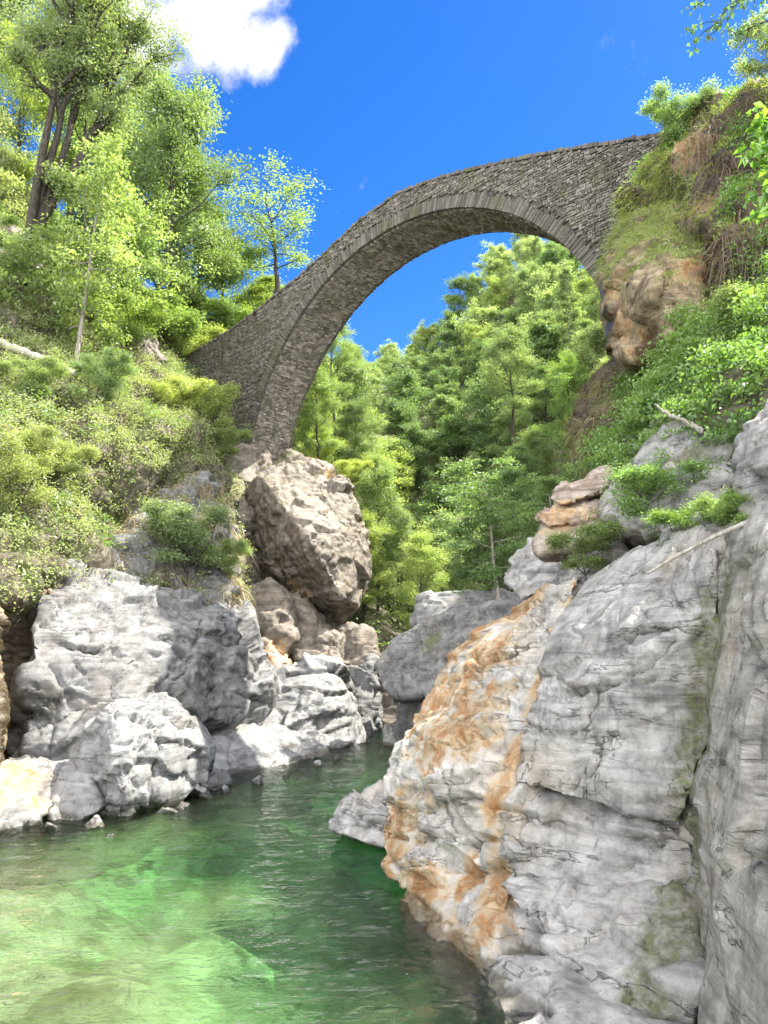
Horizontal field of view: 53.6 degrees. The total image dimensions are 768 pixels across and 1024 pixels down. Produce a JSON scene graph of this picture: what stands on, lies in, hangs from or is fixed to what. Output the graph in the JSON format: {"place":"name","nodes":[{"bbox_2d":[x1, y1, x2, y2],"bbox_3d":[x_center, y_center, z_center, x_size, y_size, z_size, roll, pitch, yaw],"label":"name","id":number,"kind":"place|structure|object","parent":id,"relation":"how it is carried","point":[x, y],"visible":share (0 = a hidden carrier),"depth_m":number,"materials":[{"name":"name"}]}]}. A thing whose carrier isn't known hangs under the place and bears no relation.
{"place":"outdoors","nodes":[
{"label":"outdoors","id":0,"kind":"place"},
{"bbox_2d":[0,163,247,630],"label":"hillside","id":1,"kind":"structure","parent":0,"point":[144,480],"depth_m":24.69,"materials":[{"name":"soil"}]},
{"bbox_2d":[0,110,38,226],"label":"broadleaf tree","id":2,"kind":"object","parent":1,"relation":"on","point":[8,178],"visible":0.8,"depth_m":34.85,"materials":[{"name":"green plant"}]},
{"bbox_2d":[0,210,44,308],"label":"broadleaf tree","id":3,"kind":"object","parent":1,"relation":"on","point":[9,219],"visible":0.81,"depth_m":27.14,"materials":[{"name":"green plant"}]},
{"bbox_2d":[0,425,63,528],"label":"shrub","id":4,"kind":"object","parent":1,"relation":"on","point":[21,467],"visible":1,"depth_m":18.66,"materials":[{"name":"green plant"}]},
{"bbox_2d":[0,0,66,147],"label":"broadleaf tree","id":5,"kind":"object","parent":1,"relation":"on","point":[14,10],"visible":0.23,"depth_m":42.17,"materials":[{"name":"green plant"}]},
{"bbox_2d":[0,346,73,396],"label":"shrub","id":6,"kind":"object","parent":1,"relation":"on","point":[56,367],"visible":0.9,"depth_m":23.78,"materials":[{"name":"green plant"}]},
{"bbox_2d":[0,15,78,198],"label":"broadleaf tree","id":7,"kind":"object","parent":1,"relation":"on","point":[26,169],"visible":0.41,"depth_m":36.84,"materials":[{"name":"green plant"}]},
{"bbox_2d":[13,422,108,490],"bbox_3d":[-9.093,-1.151,21.311,2.591,2.489,2.208,1,-10,-8],"label":"shrub","id":8,"kind":"object","parent":1,"relation":"on","point":[83,452],"visible":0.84,"depth_m":21.20,"materials":[{"name":"green plant"}]},
{"bbox_2d":[35,33,148,232],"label":"broadleaf tree","id":9,"kind":"object","parent":1,"relation":"on","point":[72,153],"visible":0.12,"depth_m":40.69,"materials":[{"name":"green plant"}]},
{"bbox_2d":[0,0,199,285],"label":"leaning tree","id":10,"kind":"object","parent":1,"relation":"on","point":[94,53],"visible":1,"depth_m":29.83,"materials":[{"name":"green plant"}]},
{"bbox_2d":[67,343,142,405],"bbox_3d":[-9.706,-3.951,25.966,2.599,3.510,2.156,1,-10,-4],"label":"shrub","id":11,"kind":"object","parent":1,"relation":"on","point":[88,368],"visible":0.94,"depth_m":26.00,"materials":[{"name":"green plant"}]},
{"bbox_2d":[0,128,230,364],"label":"young tree","id":12,"kind":"object","parent":1,"relation":"on","point":[99,190],"visible":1,"depth_m":28.75,"materials":[{"name":"green plant"}]},
{"bbox_2d":[59,287,176,351],"bbox_3d":[-11.782,-7.481,33.527,4.793,4.589,5.777,-7,-12,34],"label":"shrub","id":13,"kind":"object","parent":1,"relation":"on","point":[135,323],"visible":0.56,"depth_m":33.71,"materials":[{"name":"green plant"}]},
{"bbox_2d":[80,199,173,321],"bbox_3d":[-12.242,-11.038,35.749,4.604,7.957,4.795,6,-12,-30],"label":"broadleaf tree","id":14,"kind":"object","parent":1,"relation":"on","point":[140,242],"visible":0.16,"depth_m":35.37,"materials":[{"name":"green plant"}]},
{"bbox_2d":[0,165,258,614],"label":"ground cover","id":15,"kind":"object","parent":1,"relation":"on","point":[31,343],"visible":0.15,"depth_m":25.93,"materials":[{"name":"green plant"}]},
{"bbox_2d":[122,283,213,357],"bbox_3d":[-11.097,-8.628,38.687,4.793,4.915,6.254,-5,-11,29],"label":"shrub","id":16,"kind":"object","parent":1,"relation":"on","point":[170,328],"visible":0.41,"depth_m":39.05,"materials":[{"name":"green plant"}]},
{"bbox_2d":[101,468,259,621],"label":"cliff grass","id":17,"kind":"structure","parent":1,"relation":"on","point":[235,535],"depth_m":24.67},
{"bbox_2d":[140,375,222,414],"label":"shrub","id":18,"kind":"object","parent":1,"relation":"on","point":[166,389],"visible":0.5,"depth_m":30.92,"materials":[{"name":"green plant"}]},
{"bbox_2d":[102,67,275,335],"bbox_3d":[-10.621,-14.697,39.862,8.287,17.609,8.280,-4,-11,21],"label":"broadleaf tree","id":19,"kind":"object","parent":1,"relation":"on","point":[175,117],"visible":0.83,"depth_m":39.47,"materials":[{"name":"green plant"}]},
{"bbox_2d":[158,304,228,365],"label":"shrub","id":20,"kind":"object","parent":1,"relation":"on","point":[212,334],"visible":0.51,"depth_m":40.36,"materials":[{"name":"green plant"}]},
{"bbox_2d":[135,141,257,313],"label":"broadleaf tree","id":21,"kind":"object","parent":1,"relation":"on","point":[207,254],"visible":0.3,"depth_m":43.04,"materials":[{"name":"green plant"}]},
{"bbox_2d":[156,199,245,338],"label":"broadleaf tree","id":22,"kind":"object","parent":1,"relation":"on","point":[198,285],"visible":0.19,"depth_m":45.97,"materials":[{"name":"green plant"}]},
{"bbox_2d":[171,380,241,433],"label":"shrub","id":23,"kind":"object","parent":1,"relation":"on","point":[220,401],"visible":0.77,"depth_m":31.31,"materials":[{"name":"green plant"}]},
{"bbox_2d":[181,283,256,338],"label":"shrub","id":24,"kind":"object","parent":1,"relation":"on","point":[217,305],"visible":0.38,"depth_m":45.29,"materials":[{"name":"green plant"}]},
{"bbox_2d":[205,423,253,469],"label":"shrub","id":25,"kind":"object","parent":1,"relation":"on","point":[234,437],"visible":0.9,"depth_m":31.81,"materials":[{"name":"green plant"}]},
{"bbox_2d":[182,228,281,320],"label":"broadleaf tree","id":26,"kind":"object","parent":1,"relation":"on","point":[249,254],"visible":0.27,"depth_m":50.05,"materials":[{"name":"green plant"}]},
{"bbox_2d":[212,147,330,293],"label":"airy tree","id":27,"kind":"object","parent":1,"relation":"on","point":[262,223],"visible":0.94,"depth_m":49.51,"materials":[{"name":"green plant"}]},
{"bbox_2d":[246,577,300,657],"bbox_3d":[-4.465,3.978,28.673,2.911,3.078,3.939,0,-10,0],"label":"boulder","id":28,"kind":"object","parent":1,"relation":"on","point":[279,624],"visible":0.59,"depth_m":27.36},
{"bbox_2d":[245,448,371,628],"bbox_3d":[-3.814,1.008,33.217,6.656,8.183,9.598,0,-10,0],"label":"boulder","id":29,"kind":"object","parent":1,"relation":"on","point":[309,567],"visible":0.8,"depth_m":30.59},
{"bbox_2d":[0,440,278,765],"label":"rock cliff","id":30,"kind":"structure","parent":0,"point":[75,657],"depth_m":18.81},
{"bbox_2d":[130,494,238,585],"bbox_3d":[-6.182,1.590,23.047,2.774,4.096,3.619,-7,-12,36],"label":"shrub","id":31,"kind":"object","parent":30,"relation":"on","point":[183,532],"visible":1,"depth_m":22.64,"materials":[{"name":"green plant"}]},
{"bbox_2d":[200,537,256,577],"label":"shrub","id":32,"kind":"object","parent":30,"relation":"on","point":[227,548],"visible":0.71,"depth_m":24.43,"materials":[{"name":"green plant"}]},
{"bbox_2d":[184,131,665,462],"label":"stone bridge","id":33,"kind":"structure","parent":30,"relation":"on","point":[268,355],"depth_m":31.32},
{"bbox_2d":[0,730,533,1023],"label":"river water","id":34,"kind":"structure","parent":0,"point":[272,898],"depth_m":8.39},
{"bbox_2d":[0,754,68,831],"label":"rock ledge","id":35,"kind":"object","parent":34,"relation":"in","point":[27,784],"visible":0.59,"depth_m":13.71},
{"bbox_2d":[47,757,108,819],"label":"boulder","id":36,"kind":"object","parent":34,"relation":"in","point":[76,796],"visible":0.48,"depth_m":13.77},
{"bbox_2d":[74,692,215,815],"bbox_3d":[-4.759,4.949,15.489,2.420,2.458,3.826,0,-10,0],"label":"boulder","id":37,"kind":"object","parent":34,"relation":"in","point":[133,755],"visible":0.88,"depth_m":14.49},
{"bbox_2d":[328,779,387,848],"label":"boulder","id":38,"kind":"object","parent":34,"relation":"in","point":[361,817],"visible":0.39,"depth_m":11.96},
{"bbox_2d":[348,653,383,736],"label":"boulder","id":39,"kind":"object","parent":34,"relation":"in","point":[365,680],"visible":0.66,"depth_m":26.91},
{"bbox_2d":[374,598,518,741],"bbox_3d":[3.065,5.149,23.272,5.982,4.929,5.690,-7,-12,36],"label":"boulder","id":40,"kind":"object","parent":34,"relation":"in","point":[410,665],"visible":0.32,"depth_m":22.38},
{"bbox_2d":[409,588,528,627],"bbox_3d":[3.352,3.490,26.884,4.246,1.674,4.185,-8,-13,37],"label":"boulder","id":41,"kind":"object","parent":40,"relation":"on","point":[429,603],"visible":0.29,"depth_m":26.36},
{"bbox_2d":[418,455,545,598],"bbox_3d":[3.181,1.200,24.785,4.799,6.254,5.877,6,-12,-30],"label":"broadleaf tree","id":42,"kind":"object","parent":40,"relation":"on","point":[505,478],"visible":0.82,"depth_m":24.07,"materials":[{"name":"green plant"}]},
{"bbox_2d":[380,512,767,1023],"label":"rock cliff","id":43,"kind":"structure","parent":34,"relation":"in","point":[574,801],"depth_m":7.82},
{"bbox_2d":[504,537,563,599],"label":"boulder","id":44,"kind":"object","parent":43,"relation":"on","point":[528,573],"visible":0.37,"depth_m":15.50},
{"bbox_2d":[538,508,629,577],"bbox_3d":[3.083,0.847,11.634,1.481,1.660,1.262,-9,-14,43],"label":"shrub","id":45,"kind":"object","parent":43,"relation":"on","point":[593,540],"visible":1,"depth_m":11.48,"materials":[{"name":"green plant"}]},
{"bbox_2d":[554,541,629,584],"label":"layered rock","id":46,"kind":"object","parent":43,"relation":"on","point":[620,549],"visible":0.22,"depth_m":12.16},
{"bbox_2d":[531,514,616,562],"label":"layered rock","id":47,"kind":"object","parent":46,"relation":"on","point":[543,555],"visible":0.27,"depth_m":12.89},
{"bbox_2d":[534,495,601,527],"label":"layered rock","id":48,"kind":"object","parent":47,"relation":"on","point":[556,514],"visible":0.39,"depth_m":13.04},
{"bbox_2d":[550,465,617,505],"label":"layered rock","id":49,"kind":"object","parent":48,"relation":"on","point":[565,493],"visible":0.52,"depth_m":13.46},
{"bbox_2d":[597,418,734,549],"bbox_3d":[4.672,-0.279,12.176,2.364,2.233,4.054,-6,-12,31],"label":"boulder","id":50,"kind":"object","parent":43,"relation":"on","point":[675,443],"visible":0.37,"depth_m":10.90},
{"bbox_2d":[595,418,736,548],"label":"ledge plants","id":51,"kind":"object","parent":43,"relation":"on","point":[641,434],"visible":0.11,"depth_m":11.65,"materials":[{"name":"green plant"}]},
{"bbox_2d":[648,511,737,556],"bbox_3d":[4.261,0.800,10.835,2.595,1.240,5.199,-5,-11,25],"label":"rock slab","id":52,"kind":"object","parent":43,"relation":"on","point":[696,534],"visible":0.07,"depth_m":8.87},
{"bbox_2d":[600,452,729,518],"bbox_3d":[4.137,0.087,10.640,2.099,1.890,1.741,6,-12,-30],"label":"shrub","id":53,"kind":"object","parent":52,"relation":"on","point":[633,475],"visible":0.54,"depth_m":10.54,"materials":[{"name":"green plant"}]},
{"bbox_2d":[641,496,735,545],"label":"shrub","id":54,"kind":"object","parent":52,"relation":"on","point":[661,517],"visible":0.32,"depth_m":9.32,"materials":[{"name":"green plant"}]},
{"bbox_2d":[690,485,759,527],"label":"shrub","id":55,"kind":"object","parent":43,"relation":"on","point":[730,505],"visible":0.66,"depth_m":8.44,"materials":[{"name":"green plant"}]},
{"bbox_2d":[731,400,767,519],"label":"rock pillar","id":56,"kind":"object","parent":43,"relation":"on","point":[749,463],"visible":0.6,"depth_m":8.25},
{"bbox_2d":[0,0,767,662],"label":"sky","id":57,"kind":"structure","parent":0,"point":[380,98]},
{"bbox_2d":[290,277,599,661],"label":"hill","id":58,"kind":"structure","parent":0,"point":[385,627],"depth_m":49.29,"materials":[{"name":"soil"}]},
{"bbox_2d":[294,364,352,458],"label":"broadleaf tree","id":59,"kind":"object","parent":58,"relation":"on","point":[321,382],"visible":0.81,"depth_m":45.57,"materials":[{"name":"green plant"}]},
{"bbox_2d":[320,322,361,438],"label":"broadleaf tree","id":60,"kind":"object","parent":58,"relation":"on","point":[336,343],"visible":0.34,"depth_m":52.52,"materials":[{"name":"green plant"}]},
{"bbox_2d":[325,353,379,425],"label":"broadleaf tree","id":61,"kind":"object","parent":58,"relation":"on","point":[346,372],"visible":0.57,"depth_m":63.99,"materials":[{"name":"green plant"}]},
{"bbox_2d":[335,622,380,673],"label":"boulder","id":62,"kind":"object","parent":58,"relation":"on","point":[360,642],"visible":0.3,"depth_m":29.13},
{"bbox_2d":[317,619,349,664],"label":"boulder","id":63,"kind":"object","parent":62,"relation":"on","point":[336,649],"visible":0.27,"depth_m":28.36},
{"bbox_2d":[291,589,334,661],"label":"boulder","id":64,"kind":"object","parent":63,"relation":"on","point":[315,639],"visible":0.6,"depth_m":27.97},
{"bbox_2d":[329,396,387,491],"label":"broadleaf tree","id":65,"kind":"object","parent":58,"relation":"on","point":[357,413],"visible":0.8,"depth_m":50.59,"materials":[{"name":"green plant"}]},
{"bbox_2d":[360,507,401,622],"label":"broadleaf tree","id":66,"kind":"object","parent":58,"relation":"on","point":[375,532],"visible":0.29,"depth_m":36.94,"materials":[{"name":"green plant"}]},
{"bbox_2d":[352,442,411,611],"bbox_3d":[-0.327,1.080,39.295,3.345,9.786,3.763,3,-10,-17],"label":"broadleaf tree","id":67,"kind":"object","parent":58,"relation":"on","point":[371,480],"visible":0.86,"depth_m":39.34,"materials":[{"name":"green plant"}]},
{"bbox_2d":[374,497,419,623],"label":"broadleaf tree","id":68,"kind":"object","parent":58,"relation":"on","point":[402,532],"visible":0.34,"depth_m":41.79,"materials":[{"name":"green plant"}]},
{"bbox_2d":[377,438,418,512],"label":"broadleaf tree","id":69,"kind":"object","parent":58,"relation":"on","point":[399,458],"visible":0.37,"depth_m":58.87,"materials":[{"name":"green plant"}]},
{"bbox_2d":[373,388,427,476],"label":"broadleaf tree","id":70,"kind":"object","parent":58,"relation":"on","point":[403,410],"visible":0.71,"depth_m":65.85,"materials":[{"name":"green plant"}]},
{"bbox_2d":[369,360,435,432],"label":"broadleaf tree","id":71,"kind":"object","parent":58,"relation":"on","point":[410,377],"visible":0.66,"depth_m":70.27,"materials":[{"name":"green plant"}]},
{"bbox_2d":[381,421,439,501],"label":"broadleaf tree","id":72,"kind":"object","parent":58,"relation":"on","point":[415,435],"visible":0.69,"depth_m":61.67,"materials":[{"name":"green plant"}]},
{"bbox_2d":[390,521,454,629],"bbox_3d":[1.654,3.706,32.580,2.858,6.735,3.216,-1,-10,6],"label":"broadleaf tree","id":73,"kind":"object","parent":58,"relation":"on","point":[418,545],"visible":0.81,"depth_m":32.55,"materials":[{"name":"green plant"}]},
{"bbox_2d":[405,507,485,605],"bbox_3d":[2.944,3.644,37.116,4.940,8.228,4.390,2,-10,-11],"label":"broadleaf tree","id":74,"kind":"object","parent":58,"relation":"on","point":[455,559],"visible":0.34,"depth_m":37.26,"materials":[{"name":"green plant"}]},
{"bbox_2d":[291,260,600,652],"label":"undergrowth","id":75,"kind":"object","parent":58,"relation":"on","point":[381,597],"visible":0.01,"depth_m":52.47,"materials":[{"name":"green plant"}]},
{"bbox_2d":[422,410,474,474],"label":"broadleaf tree","id":76,"kind":"object","parent":58,"relation":"on","point":[451,434],"visible":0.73,"depth_m":62.07,"materials":[{"name":"green plant"}]},
{"bbox_2d":[440,271,478,321],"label":"broadleaf tree","id":77,"kind":"object","parent":58,"relation":"on","point":[459,302],"visible":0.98,"depth_m":95.64,"materials":[{"name":"green plant"}]},
{"bbox_2d":[462,368,554,450],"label":"broadleaf tree","id":78,"kind":"object","parent":58,"relation":"on","point":[488,407],"visible":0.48,"depth_m":54.20,"materials":[{"name":"green plant"}]},
{"bbox_2d":[482,390,534,469],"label":"broadleaf tree","id":79,"kind":"object","parent":58,"relation":"on","point":[505,434],"visible":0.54,"depth_m":50.11,"materials":[{"name":"green plant"}]},
{"bbox_2d":[476,321,548,449],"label":"pale tree","id":80,"kind":"object","parent":58,"relation":"on","point":[510,342],"visible":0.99,"depth_m":43.98,"materials":[{"name":"green plant"}]},
{"bbox_2d":[494,434,547,536],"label":"broadleaf tree","id":81,"kind":"object","parent":58,"relation":"on","point":[517,452],"visible":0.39,"depth_m":40.37,"materials":[{"name":"green plant"}]},
{"bbox_2d":[502,424,561,508],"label":"broadleaf tree","id":82,"kind":"object","parent":58,"relation":"on","point":[538,440],"visible":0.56,"depth_m":43.27,"materials":[{"name":"green plant"}]},
{"bbox_2d":[512,307,573,420],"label":"broadleaf tree","id":83,"kind":"object","parent":58,"relation":"on","point":[546,341],"visible":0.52,"depth_m":55.65,"materials":[{"name":"green plant"}]},
{"bbox_2d":[519,364,570,444],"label":"broadleaf tree","id":84,"kind":"object","parent":58,"relation":"on","point":[535,405],"visible":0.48,"depth_m":51.91,"materials":[{"name":"green plant"}]},
{"bbox_2d":[520,257,574,309],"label":"broadleaf tree","id":85,"kind":"object","parent":58,"relation":"on","point":[546,280],"visible":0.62,"depth_m":79.46,"materials":[{"name":"green plant"}]},
{"bbox_2d":[551,266,586,389],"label":"slender tree","id":86,"kind":"object","parent":58,"relation":"on","point":[565,275],"visible":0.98,"depth_m":53.05,"materials":[{"name":"green plant"}]},
{"bbox_2d":[562,320,610,393],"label":"broadleaf tree","id":87,"kind":"object","parent":58,"relation":"on","point":[589,338],"visible":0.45,"depth_m":43.71,"materials":[{"name":"green plant"}]},
{"bbox_2d":[571,76,767,478],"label":"bank","id":88,"kind":"structure","parent":0,"point":[735,374],"depth_m":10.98,"materials":[{"name":"green plant"}]},
{"bbox_2d":[524,349,592,481],"bbox_3d":[6.030,-2.959,24.873,2.588,4.686,2.486,8,-13,-37],"label":"broadleaf tree","id":89,"kind":"object","parent":88,"relation":"on","point":[563,375],"visible":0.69,"depth_m":24.82,"materials":[{"name":"green plant"}]},
{"bbox_2d":[555,360,629,481],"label":"bank grass","id":90,"kind":"structure","parent":88,"relation":"on","point":[596,386],"depth_m":20.63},
{"bbox_2d":[490,461,583,541],"bbox_3d":[4.109,0.630,18.071,2.712,3.535,3.322,-5,-11,27],"label":"broadleaf tree","id":91,"kind":"object","parent":90,"relation":"on","point":[552,483],"visible":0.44,"depth_m":17.91,"materials":[{"name":"green plant"}]},
{"bbox_2d":[569,358,633,454],"bbox_3d":[6.502,-2.461,21.196,2.875,4.133,8.426,-4,-11,21],"label":"rock bank","id":92,"kind":"object","parent":88,"relation":"on","point":[590,406],"visible":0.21,"depth_m":20.28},
{"bbox_2d":[596,203,708,376],"bbox_3d":[7.196,-5.642,20.157,2.961,5.620,7.349,-5,-11,25],"label":"boulder","id":93,"kind":"object","parent":88,"relation":"on","point":[633,311],"visible":0.56,"depth_m":17.63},
{"bbox_2d":[585,197,710,320],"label":"grass","id":94,"kind":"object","parent":93,"relation":"on","point":[630,239],"visible":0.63,"depth_m":19.09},
{"bbox_2d":[615,78,767,287],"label":"rock cliff","id":95,"kind":"structure","parent":88,"relation":"on","point":[704,221],"depth_m":18.57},
{"bbox_2d":[635,74,719,140],"bbox_3d":[8.168,-10.326,20.851,2.399,2.700,1.990,-1,-10,6],"label":"shrub","id":96,"kind":"object","parent":95,"relation":"on","point":[665,114],"visible":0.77,"depth_m":20.62,"materials":[{"name":"green plant"}]},
{"bbox_2d":[604,75,767,296],"bbox_3d":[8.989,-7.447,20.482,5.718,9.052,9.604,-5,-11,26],"label":"hanging grass","id":97,"kind":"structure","parent":95,"relation":"on","point":[672,194],"depth_m":19.80,"materials":[{"name":"green plant"}]},
{"bbox_2d":[623,78,767,292],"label":"cliff creeper","id":98,"kind":"object","parent":95,"relation":"attached to","point":[730,187],"visible":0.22,"depth_m":17.14,"materials":[{"name":"green plant"}]},
{"bbox_2d":[646,107,767,323],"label":"hanging roots","id":99,"kind":"object","parent":95,"relation":"hanging from","point":[722,256],"visible":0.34,"depth_m":17.99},
{"bbox_2d":[726,4,767,107],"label":"broadleaf tree","id":100,"kind":"object","parent":95,"relation":"on","point":[748,68],"visible":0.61,"depth_m":17.49,"materials":[{"name":"green plant"}]},
{"bbox_2d":[681,0,767,67],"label":"overhanging branch","id":101,"kind":"object","parent":88,"relation":"on","point":[730,30],"visible":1,"depth_m":8.58,"materials":[{"name":"green plant"}]},
{"bbox_2d":[696,275,767,353],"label":"shrub","id":102,"kind":"object","parent":88,"relation":"on","point":[731,292],"visible":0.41,"depth_m":13.22,"materials":[{"name":"green plant"}]},
{"bbox_2d":[733,101,767,223],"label":"sapling","id":103,"kind":"object","parent":88,"relation":"on","point":[758,131],"visible":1,"depth_m":9.11,"materials":[{"name":"green plant"}]},
{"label":"river bed","id":104,"kind":"structure","parent":0,"visible":0},
{"bbox_2d":[210,723,349,775],"bbox_3d":[-2.893,6.931,21.297,4.710,2.513,12.490,0,-10,0],"label":"rock slab","id":105,"kind":"object","parent":104,"relation":"on","point":[244,747],"visible":0.31,"depth_m":19.93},
{"bbox_2d":[263,652,367,744],"bbox_3d":[-2.407,6.553,24.342,3.790,4.086,7.666,-2,-10,10],"label":"boulder","id":106,"kind":"object","parent":104,"relation":"on","point":[316,692],"visible":0.4,"depth_m":24.02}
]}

